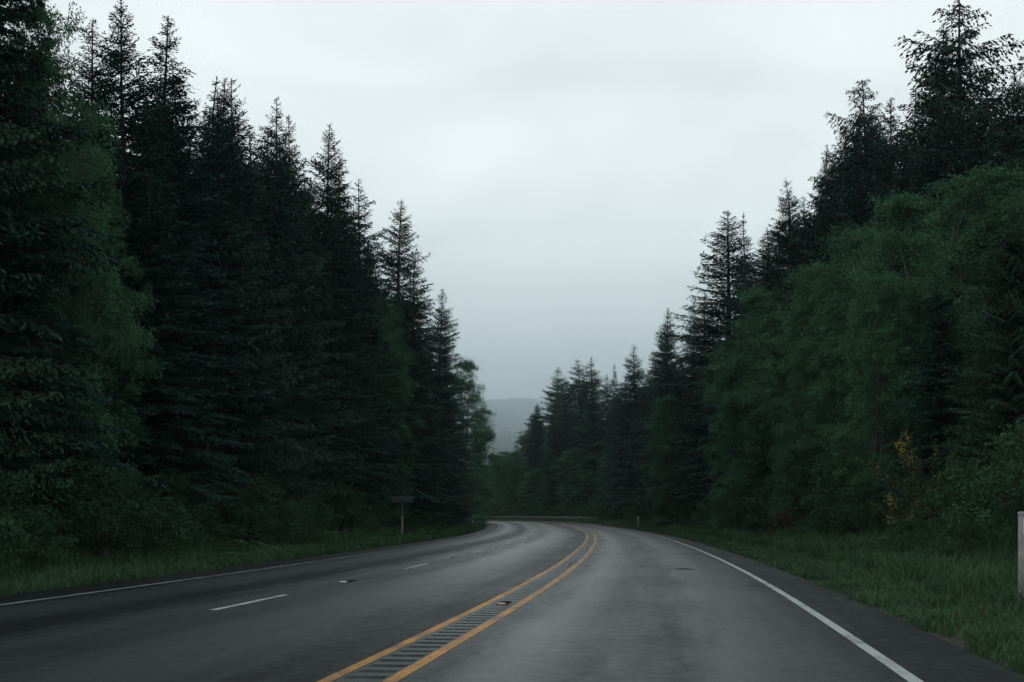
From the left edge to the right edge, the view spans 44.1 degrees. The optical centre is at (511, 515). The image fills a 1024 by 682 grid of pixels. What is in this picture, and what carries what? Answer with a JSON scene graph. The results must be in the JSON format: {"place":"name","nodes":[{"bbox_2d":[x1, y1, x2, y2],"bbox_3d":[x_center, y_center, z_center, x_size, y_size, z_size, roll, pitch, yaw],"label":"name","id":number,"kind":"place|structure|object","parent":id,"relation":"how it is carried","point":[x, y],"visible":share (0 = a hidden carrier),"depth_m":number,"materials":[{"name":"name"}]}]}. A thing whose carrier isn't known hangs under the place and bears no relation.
{"place":"outdoors","nodes":[
{"label":"outdoors","id":0,"kind":"place"},
{"bbox_2d":[0,521,587,681],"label":"road","id":1,"kind":"structure","parent":0,"point":[318,622],"depth_m":15.03,"materials":[{"name":"grey asphalt"}]},
{"bbox_2d":[317,521,587,681],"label":"yellow line","id":2,"kind":"object","parent":1,"relation":"on","point":[343,672],"visible":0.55,"depth_m":12.31,"materials":[{"name":"paint"}]},
{"bbox_2d":[335,521,593,681],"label":"rumble strip","id":3,"kind":"object","parent":1,"relation":"on","point":[387,666],"visible":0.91,"depth_m":12.25,"materials":[{"name":"asphalt"}]},
{"bbox_2d":[0,490,1023,676],"bbox_3d":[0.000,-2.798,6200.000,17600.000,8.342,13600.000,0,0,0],"label":"ground","id":4,"kind":"structure","parent":0,"point":[954,641],"depth_m":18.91,"materials":[{"name":"green plant"}]},
{"bbox_2d":[0,506,37,580],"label":"shrub","id":5,"kind":"object","parent":4,"relation":"on","point":[4,535],"visible":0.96,"depth_m":22.72,"materials":[{"name":"green plant"}]},
{"bbox_2d":[0,479,53,560],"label":"shrub","id":6,"kind":"object","parent":4,"relation":"on","point":[14,502],"visible":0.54,"depth_m":26.18,"materials":[{"name":"green plant"}]},
{"bbox_2d":[0,505,78,575],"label":"shrub","id":7,"kind":"object","parent":4,"relation":"on","point":[46,528],"visible":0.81,"depth_m":25.59,"materials":[{"name":"green plant"}]},
{"bbox_2d":[0,5,127,547],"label":"cedar tree","id":8,"kind":"object","parent":4,"relation":"on","point":[7,474],"visible":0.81,"depth_m":28.77,"materials":[{"name":"green plant"}]},
{"bbox_2d":[0,0,145,542],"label":"alder tree","id":9,"kind":"object","parent":4,"relation":"on","point":[42,13],"visible":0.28,"depth_m":33.24,"materials":[{"name":"green plant"}]},
{"bbox_2d":[0,137,148,543],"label":"hemlock tree","id":10,"kind":"object","parent":4,"relation":"on","point":[4,334],"visible":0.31,"depth_m":30.81,"materials":[{"name":"green plant"}]},
{"bbox_2d":[0,0,167,550],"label":"hemlock tree","id":11,"kind":"object","parent":4,"relation":"on","point":[8,102],"visible":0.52,"depth_m":31.21,"materials":[{"name":"green plant"}]},
{"bbox_2d":[25,137,168,537],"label":"alder tree","id":12,"kind":"object","parent":4,"relation":"on","point":[128,300],"visible":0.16,"depth_m":38.07,"materials":[{"name":"green plant"}]},
{"bbox_2d":[26,454,188,558],"bbox_3d":[-10.007,-0.050,30.561,3.227,2.856,3.557,0,0,39],"label":"shrub","id":13,"kind":"object","parent":4,"relation":"on","point":[92,477],"visible":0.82,"depth_m":30.17,"materials":[{"name":"green plant"}]},
{"bbox_2d":[22,18,208,511],"bbox_3d":[-14.493,-7.813,42.146,7.608,17.304,7.503,0,0,40],"label":"fir tree","id":14,"kind":"object","parent":4,"relation":"on","point":[91,96],"visible":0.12,"depth_m":41.63,"materials":[{"name":"green plant"}]},
{"bbox_2d":[99,484,204,557],"bbox_3d":[-9.302,0.328,32.617,2.639,2.492,2.594,0,0,-27],"label":"shrub","id":15,"kind":"object","parent":4,"relation":"on","point":[180,511],"visible":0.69,"depth_m":32.64,"materials":[{"name":"green plant"}]},
{"bbox_2d":[55,0,253,529],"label":"fir tree","id":16,"kind":"object","parent":4,"relation":"on","point":[119,61],"visible":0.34,"depth_m":41.81,"materials":[{"name":"green plant"}]},
{"bbox_2d":[116,471,212,547],"bbox_3d":[-10.628,0.113,38.564,3.073,3.101,3.126,0,0,-32],"label":"shrub","id":17,"kind":"object","parent":4,"relation":"on","point":[178,487],"visible":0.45,"depth_m":38.69,"materials":[{"name":"green plant"}]},
{"bbox_2d":[75,168,255,547],"bbox_3d":[-11.934,-5.018,41.007,7.620,12.599,7.480,1,-1,-10],"label":"hemlock tree","id":18,"kind":"object","parent":4,"relation":"on","point":[156,408],"visible":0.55,"depth_m":40.74,"materials":[{"name":"green plant"}]},
{"bbox_2d":[74,15,294,530],"bbox_3d":[-13.101,-8.674,46.354,8.842,19.511,8.655,0,0,-42],"label":"spruce tree","id":19,"kind":"object","parent":4,"relation":"on","point":[194,207],"visible":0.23,"depth_m":46.16,"materials":[{"name":"green plant"}]},
{"bbox_2d":[147,513,221,553],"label":"shrub","id":20,"kind":"object","parent":4,"relation":"on","point":[203,540],"visible":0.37,"depth_m":35.32,"materials":[{"name":"green plant"}]},
{"bbox_2d":[113,91,259,523],"bbox_3d":[-13.600,-7.479,47.104,8.338,17.039,7.396,1,1,-34],"label":"hemlock tree","id":21,"kind":"object","parent":4,"relation":"on","point":[193,349],"visible":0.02,"depth_m":47.33,"materials":[{"name":"green plant"}]},
{"bbox_2d":[162,496,237,546],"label":"shrub","id":22,"kind":"object","parent":4,"relation":"on","point":[220,528],"visible":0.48,"depth_m":39.84,"materials":[{"name":"green plant"}]},
{"bbox_2d":[136,70,317,531],"bbox_3d":[-13.262,-8.188,50.104,9.222,19.270,9.053,-1,-1,43],"label":"hemlock tree","id":23,"kind":"object","parent":4,"relation":"on","point":[277,398],"visible":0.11,"depth_m":50.00,"materials":[{"name":"green plant"}]},
{"bbox_2d":[195,470,307,546],"bbox_3d":[-9.102,0.080,42.726,3.731,3.275,3.668,0,0,-37],"label":"shrub","id":24,"kind":"object","parent":4,"relation":"on","point":[242,514],"visible":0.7,"depth_m":42.38,"materials":[{"name":"green plant"}]},
{"bbox_2d":[183,89,319,496],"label":"hemlock tree","id":25,"kind":"object","parent":4,"relation":"on","point":[254,175],"visible":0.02,"depth_m":54.71,"materials":[{"name":"green plant"}]},
{"bbox_2d":[190,76,315,519],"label":"hemlock tree","id":26,"kind":"object","parent":4,"relation":"on","point":[248,220],"visible":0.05,"depth_m":53.94,"materials":[{"name":"green plant"}]},
{"bbox_2d":[187,78,322,518],"bbox_3d":[-12.455,-8.582,51.878,7.169,18.833,7.343,0,0,32],"label":"spruce tree","id":27,"kind":"object","parent":4,"relation":"on","point":[219,166],"visible":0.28,"depth_m":51.56,"materials":[{"name":"green plant"}]},
{"bbox_2d":[190,189,332,530],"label":"cedar tree","id":28,"kind":"object","parent":4,"relation":"on","point":[283,380],"visible":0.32,"depth_m":51.44,"materials":[{"name":"green plant"}]},
{"bbox_2d":[190,109,348,513],"bbox_3d":[-14.119,-8.934,59.572,11.243,20.586,11.452,-1,1,44],"label":"hemlock tree","id":29,"kind":"object","parent":4,"relation":"on","point":[295,399],"visible":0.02,"depth_m":59.10,"materials":[{"name":"green plant"}]},
{"bbox_2d":[205,79,339,530],"bbox_3d":[-12.225,-9.327,56.829,8.487,20.833,8.645,-2,0,43],"label":"fir tree","id":30,"kind":"object","parent":4,"relation":"on","point":[240,137],"visible":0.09,"depth_m":56.71,"materials":[{"name":"green plant"}]},
{"bbox_2d":[243,97,346,517],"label":"spruce tree","id":31,"kind":"object","parent":4,"relation":"on","point":[275,165],"visible":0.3,"depth_m":61.18,"materials":[{"name":"green plant"}]},
{"bbox_2d":[239,126,353,509],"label":"spruce tree","id":32,"kind":"object","parent":4,"relation":"on","point":[249,144],"visible":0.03,"depth_m":64.55,"materials":[{"name":"green plant"}]},
{"bbox_2d":[265,499,329,546],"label":"shrub","id":33,"kind":"object","parent":4,"relation":"on","point":[286,531],"visible":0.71,"depth_m":45.56,"materials":[{"name":"green plant"}]},
{"bbox_2d":[244,126,368,524],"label":"cedar tree","id":34,"kind":"object","parent":4,"relation":"on","point":[314,341],"visible":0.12,"depth_m":62.62,"materials":[{"name":"green plant"}]},
{"bbox_2d":[272,115,383,511],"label":"fir tree","id":35,"kind":"object","parent":4,"relation":"on","point":[300,184],"visible":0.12,"depth_m":66.61,"materials":[{"name":"green plant"}]},
{"bbox_2d":[283,160,384,526],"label":"hemlock tree","id":36,"kind":"object","parent":4,"relation":"on","point":[365,441],"visible":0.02,"depth_m":74.44,"materials":[{"name":"green plant"}]},
{"bbox_2d":[313,480,378,533],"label":"shrub","id":37,"kind":"object","parent":4,"relation":"on","point":[349,511],"visible":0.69,"depth_m":61.72,"materials":[{"name":"green plant"}]},
{"bbox_2d":[295,123,408,527],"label":"fir tree","id":38,"kind":"object","parent":4,"relation":"on","point":[336,267],"visible":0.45,"depth_m":70.91,"materials":[{"name":"green plant"}]},
{"bbox_2d":[318,161,411,519],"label":"spruce tree","id":39,"kind":"object","parent":4,"relation":"on","point":[353,290],"visible":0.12,"depth_m":77.38,"materials":[{"name":"green plant"}]},
{"bbox_2d":[325,191,416,520],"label":"fir tree","id":40,"kind":"object","parent":4,"relation":"on","point":[379,343],"visible":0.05,"depth_m":82.21,"materials":[{"name":"green plant"}]},
{"bbox_2d":[354,290,426,526],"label":"alder tree","id":41,"kind":"object","parent":4,"relation":"on","point":[403,359],"visible":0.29,"depth_m":83.38,"materials":[{"name":"green plant"}]},
{"bbox_2d":[341,179,439,518],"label":"hemlock tree","id":42,"kind":"object","parent":4,"relation":"on","point":[391,419],"visible":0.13,"depth_m":83.64,"materials":[{"name":"green plant"}]},
{"bbox_2d":[361,199,474,518],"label":"fir tree","id":43,"kind":"object","parent":4,"relation":"on","point":[392,261],"visible":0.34,"depth_m":94.53,"materials":[{"name":"green plant"}]},
{"bbox_2d":[390,257,466,522],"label":"hemlock tree","id":44,"kind":"object","parent":4,"relation":"on","point":[424,308],"visible":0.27,"depth_m":103.37,"materials":[{"name":"green plant"}]},
{"bbox_2d":[421,289,489,517],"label":"fir tree","id":45,"kind":"object","parent":4,"relation":"on","point":[446,378],"visible":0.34,"depth_m":119.41,"materials":[{"name":"green plant"}]},
{"bbox_2d":[443,356,502,522],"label":"alder tree","id":46,"kind":"object","parent":4,"relation":"on","point":[481,432],"visible":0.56,"depth_m":158.98,"materials":[{"name":"green plant"}]},
{"bbox_2d":[475,454,513,514],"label":"alder tree","id":47,"kind":"object","parent":4,"relation":"on","point":[500,468],"visible":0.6,"depth_m":221.38,"materials":[{"name":"green plant"}]},
{"bbox_2d":[494,451,529,513],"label":"alder tree","id":48,"kind":"object","parent":4,"relation":"on","point":[514,481],"visible":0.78,"depth_m":219.26,"materials":[{"name":"green plant"}]},
{"bbox_2d":[514,404,549,513],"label":"spruce tree","id":49,"kind":"object","parent":4,"relation":"on","point":[536,433],"visible":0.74,"depth_m":212.04,"materials":[{"name":"green plant"}]},
{"bbox_2d":[523,368,569,475],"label":"fir tree","id":50,"kind":"object","parent":4,"relation":"on","point":[555,390],"visible":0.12,"depth_m":239.48,"materials":[{"name":"green plant"}]},
{"bbox_2d":[527,405,566,515],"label":"fir tree","id":51,"kind":"object","parent":4,"relation":"on","point":[552,443],"visible":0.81,"depth_m":202.73,"materials":[{"name":"green plant"}]},
{"bbox_2d":[545,359,599,484],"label":"hemlock tree","id":52,"kind":"object","parent":4,"relation":"on","point":[572,388],"visible":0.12,"depth_m":218.14,"materials":[{"name":"green plant"}]},
{"bbox_2d":[557,396,594,513],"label":"spruce tree","id":53,"kind":"object","parent":4,"relation":"on","point":[577,441],"visible":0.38,"depth_m":191.61,"materials":[{"name":"green plant"}]},
{"bbox_2d":[560,384,611,513],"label":"fir tree","id":54,"kind":"object","parent":4,"relation":"on","point":[595,429],"visible":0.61,"depth_m":184.09,"materials":[{"name":"green plant"}]},
{"bbox_2d":[566,357,609,441],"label":"hemlock tree","id":55,"kind":"object","parent":4,"relation":"on","point":[591,379],"visible":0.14,"depth_m":213.33,"materials":[{"name":"green plant"}]},
{"bbox_2d":[589,391,625,511],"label":"fir tree","id":56,"kind":"object","parent":4,"relation":"on","point":[613,423],"visible":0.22,"depth_m":168.56,"materials":[{"name":"green plant"}]},
{"bbox_2d":[587,344,650,514],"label":"hemlock tree","id":57,"kind":"object","parent":4,"relation":"on","point":[632,377],"visible":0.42,"depth_m":157.68,"materials":[{"name":"green plant"}]},
{"bbox_2d":[601,377,637,513],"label":"spruce tree","id":58,"kind":"object","parent":4,"relation":"on","point":[624,422],"visible":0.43,"depth_m":157.23,"materials":[{"name":"green plant"}]},
{"bbox_2d":[604,387,652,512],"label":"fir tree","id":59,"kind":"object","parent":4,"relation":"on","point":[642,435],"visible":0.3,"depth_m":148.82,"materials":[{"name":"green plant"}]},
{"bbox_2d":[605,308,695,509],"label":"spruce tree","id":60,"kind":"object","parent":4,"relation":"on","point":[645,418],"visible":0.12,"depth_m":132.84,"materials":[{"name":"green plant"}]},
{"bbox_2d":[629,321,698,514],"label":"spruce tree","id":61,"kind":"object","parent":4,"relation":"on","point":[665,390],"visible":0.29,"depth_m":122.17,"materials":[{"name":"green plant"}]},
{"bbox_2d":[638,393,696,526],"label":"alder tree","id":62,"kind":"object","parent":4,"relation":"on","point":[667,410],"visible":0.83,"depth_m":104.70,"materials":[{"name":"green plant"}]},
{"bbox_2d":[657,292,724,507],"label":"spruce tree","id":63,"kind":"object","parent":4,"relation":"on","point":[694,377],"visible":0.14,"depth_m":114.92,"materials":[{"name":"green plant"}]},
{"bbox_2d":[620,210,762,503],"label":"fir tree","id":64,"kind":"object","parent":4,"relation":"on","point":[714,312],"visible":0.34,"depth_m":105.21,"materials":[{"name":"green plant"}]},
{"bbox_2d":[669,256,759,506],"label":"hemlock tree","id":65,"kind":"object","parent":4,"relation":"on","point":[732,306],"visible":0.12,"depth_m":97.97,"materials":[{"name":"green plant"}]},
{"bbox_2d":[698,237,787,492],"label":"spruce tree","id":66,"kind":"object","parent":4,"relation":"on","point":[761,277],"visible":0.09,"depth_m":90.92,"materials":[{"name":"green plant"}]},
{"bbox_2d":[692,281,803,531],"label":"alder tree","id":67,"kind":"object","parent":4,"relation":"on","point":[731,413],"visible":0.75,"depth_m":65.55,"materials":[{"name":"green plant"}]},
{"bbox_2d":[706,193,816,474],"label":"fir tree","id":68,"kind":"object","parent":4,"relation":"on","point":[791,259],"visible":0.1,"depth_m":82.83,"materials":[{"name":"green plant"}]},
{"bbox_2d":[741,472,801,530],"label":"shrub","id":69,"kind":"object","parent":4,"relation":"on","point":[754,503],"visible":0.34,"depth_m":59.61,"materials":[{"name":"green plant"}]},
{"bbox_2d":[742,155,846,459],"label":"hemlock tree","id":70,"kind":"object","parent":4,"relation":"on","point":[803,232],"visible":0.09,"depth_m":76.34,"materials":[{"name":"green plant"}]},
{"bbox_2d":[731,257,859,521],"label":"alder tree","id":71,"kind":"object","parent":4,"relation":"on","point":[802,303],"visible":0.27,"depth_m":57.56,"materials":[{"name":"green plant"}]},
{"bbox_2d":[768,337,843,525],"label":"alder tree","id":72,"kind":"object","parent":4,"relation":"on","point":[797,424],"visible":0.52,"depth_m":52.98,"materials":[{"name":"green plant"}]},
{"bbox_2d":[773,457,840,528],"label":"shrub","id":73,"kind":"object","parent":4,"relation":"on","point":[804,474],"visible":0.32,"depth_m":52.38,"materials":[{"name":"green plant"}]},
{"bbox_2d":[761,131,868,460],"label":"fir tree","id":74,"kind":"object","parent":4,"relation":"on","point":[819,208],"visible":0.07,"depth_m":73.17,"materials":[{"name":"green plant"}]},
{"bbox_2d":[746,105,888,471],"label":"spruce tree","id":75,"kind":"object","parent":4,"relation":"on","point":[858,217],"visible":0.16,"depth_m":64.73,"materials":[{"name":"green plant"}]},
{"bbox_2d":[766,78,901,431],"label":"cedar tree","id":76,"kind":"object","parent":4,"relation":"on","point":[852,123],"visible":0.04,"depth_m":76.89,"materials":[{"name":"green plant"}]},
{"bbox_2d":[791,216,920,514],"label":"alder tree","id":77,"kind":"object","parent":4,"relation":"on","point":[854,238],"visible":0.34,"depth_m":49.72,"materials":[{"name":"green plant"}]},
{"bbox_2d":[823,112,908,422],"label":"spruce tree","id":78,"kind":"object","parent":4,"relation":"on","point":[872,130],"visible":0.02,"depth_m":68.55,"materials":[{"name":"green plant"}]},
{"bbox_2d":[828,475,908,531],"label":"shrub","id":79,"kind":"object","parent":4,"relation":"on","point":[879,516],"visible":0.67,"depth_m":40.68,"materials":[{"name":"green plant"}]},
{"bbox_2d":[822,269,928,531],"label":"alder tree","id":80,"kind":"object","parent":4,"relation":"on","point":[887,331],"visible":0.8,"depth_m":42.65,"materials":[{"name":"green plant"}]},
{"bbox_2d":[765,0,1023,423],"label":"cedar tree","id":81,"kind":"object","parent":4,"relation":"on","point":[958,80],"visible":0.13,"depth_m":65.96,"materials":[{"name":"green plant"}]},
{"bbox_2d":[827,97,962,463],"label":"spruce tree","id":82,"kind":"object","parent":4,"relation":"on","point":[890,157],"visible":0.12,"depth_m":58.73,"materials":[{"name":"green plant"}]},
{"bbox_2d":[817,182,980,508],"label":"alder tree","id":83,"kind":"object","parent":4,"relation":"on","point":[901,245],"visible":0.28,"depth_m":44.83,"materials":[{"name":"green plant"}]},
{"bbox_2d":[864,513,939,552],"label":"shrub","id":84,"kind":"object","parent":4,"relation":"on","point":[911,523],"visible":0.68,"depth_m":28.93,"materials":[{"name":"green plant"}]},
{"bbox_2d":[870,481,947,531],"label":"bush","id":85,"kind":"object","parent":4,"relation":"on","point":[900,511],"visible":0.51,"depth_m":33.55,"materials":[{"name":"green plant"}]},
{"bbox_2d":[846,424,1006,522],"bbox_3d":[11.447,-0.979,34.560,3.604,3.150,2.855,0,0,-22],"label":"broom bush","id":86,"kind":"object","parent":4,"relation":"on","point":[915,479],"visible":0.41,"depth_m":34.55,"materials":[{"name":"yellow plant"}]},
{"bbox_2d":[873,91,986,423],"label":"hemlock tree","id":87,"kind":"object","parent":4,"relation":"on","point":[934,159],"visible":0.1,"depth_m":60.45,"materials":[{"name":"green plant"}]},
{"bbox_2d":[872,275,992,533],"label":"hemlock tree","id":88,"kind":"object","parent":4,"relation":"on","point":[938,415],"visible":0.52,"depth_m":36.99,"materials":[{"name":"green plant"}]},
{"bbox_2d":[878,204,1023,512],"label":"cedar tree","id":89,"kind":"object","parent":4,"relation":"on","point":[1012,369],"visible":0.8,"depth_m":33.04,"materials":[{"name":"green plant"}]},
{"bbox_2d":[906,498,998,560],"bbox_3d":[8.787,0.393,24.869,1.677,1.479,1.706,0,0,-45],"label":"shrub","id":90,"kind":"object","parent":4,"relation":"on","point":[973,533],"visible":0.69,"depth_m":24.86,"materials":[{"name":"green plant"}]},
{"bbox_2d":[882,158,1023,466],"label":"alder tree","id":91,"kind":"object","parent":4,"relation":"on","point":[972,240],"visible":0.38,"depth_m":39.60,"materials":[{"name":"green plant"}]},
{"bbox_2d":[906,458,1006,536],"bbox_3d":[10.800,-0.315,30.749,2.310,2.168,2.096,0,0,1],"label":"shrub","id":92,"kind":"object","parent":4,"relation":"on","point":[944,476],"visible":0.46,"depth_m":30.63,"materials":[{"name":"green plant"}]},
{"bbox_2d":[899,71,1023,389],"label":"cedar tree","id":93,"kind":"object","parent":4,"relation":"on","point":[986,125],"visible":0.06,"depth_m":62.62,"materials":[{"name":"green plant"}]},
{"bbox_2d":[923,426,1023,537],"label":"shrub","id":94,"kind":"object","parent":4,"relation":"on","point":[967,483],"visible":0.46,"depth_m":27.45,"materials":[{"name":"green plant"}]},
{"bbox_2d":[930,56,1023,426],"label":"cedar tree","id":95,"kind":"object","parent":4,"relation":"on","point":[1019,103],"visible":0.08,"depth_m":57.83,"materials":[{"name":"green plant"}]},
{"bbox_2d":[940,418,1020,519],"bbox_3d":[12.941,-1.092,33.197,3.288,2.971,3.624,0,0,-3],"label":"shrub","id":96,"kind":"object","parent":4,"relation":"on","point":[963,442],"visible":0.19,"depth_m":32.99,"materials":[{"name":"green plant"}]},
{"bbox_2d":[948,419,1023,535],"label":"shrub","id":97,"kind":"object","parent":4,"relation":"on","point":[999,493],"visible":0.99,"depth_m":22.56,"materials":[{"name":"green plant"}]},
{"bbox_2d":[952,73,1023,383],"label":"fir tree","id":98,"kind":"object","parent":4,"relation":"on","point":[1011,120],"visible":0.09,"depth_m":58.53,"materials":[{"name":"green plant"}]},
{"bbox_2d":[952,185,1023,437],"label":"alder tree","id":99,"kind":"object","parent":4,"relation":"on","point":[1018,204],"visible":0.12,"depth_m":36.09,"materials":[{"name":"green plant"}]},
{"bbox_2d":[983,459,1023,544],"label":"shrub","id":100,"kind":"object","parent":4,"relation":"on","point":[999,474],"visible":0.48,"depth_m":24.56,"materials":[{"name":"green plant"}]},
{"bbox_2d":[0,0,1023,401],"label":"sky","id":101,"kind":"structure","parent":0,"point":[562,168],"materials":[{"name":"white"}]},
{"bbox_2d":[454,398,606,487],"bbox_3d":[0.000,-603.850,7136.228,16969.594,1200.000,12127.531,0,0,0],"label":"hill","id":102,"kind":"structure","parent":0,"point":[511,417],"depth_m":7206.92,"materials":[{"name":"grey"}]},
{"bbox_2d":[380,520,1023,681],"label":"road","id":103,"kind":"structure","parent":0,"point":[616,604],"depth_m":12.35,"materials":[{"name":"grey asphalt"}]},
{"bbox_2d":[382,521,596,681],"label":"yellow line","id":104,"kind":"object","parent":103,"relation":"on","point":[401,674],"visible":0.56,"depth_m":12.31,"materials":[{"name":"paint"}]},
{"bbox_2d":[556,521,923,681],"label":"white edge line","id":105,"kind":"object","parent":103,"relation":"on","point":[905,674],"visible":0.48,"depth_m":12.31,"materials":[{"name":"paint"}]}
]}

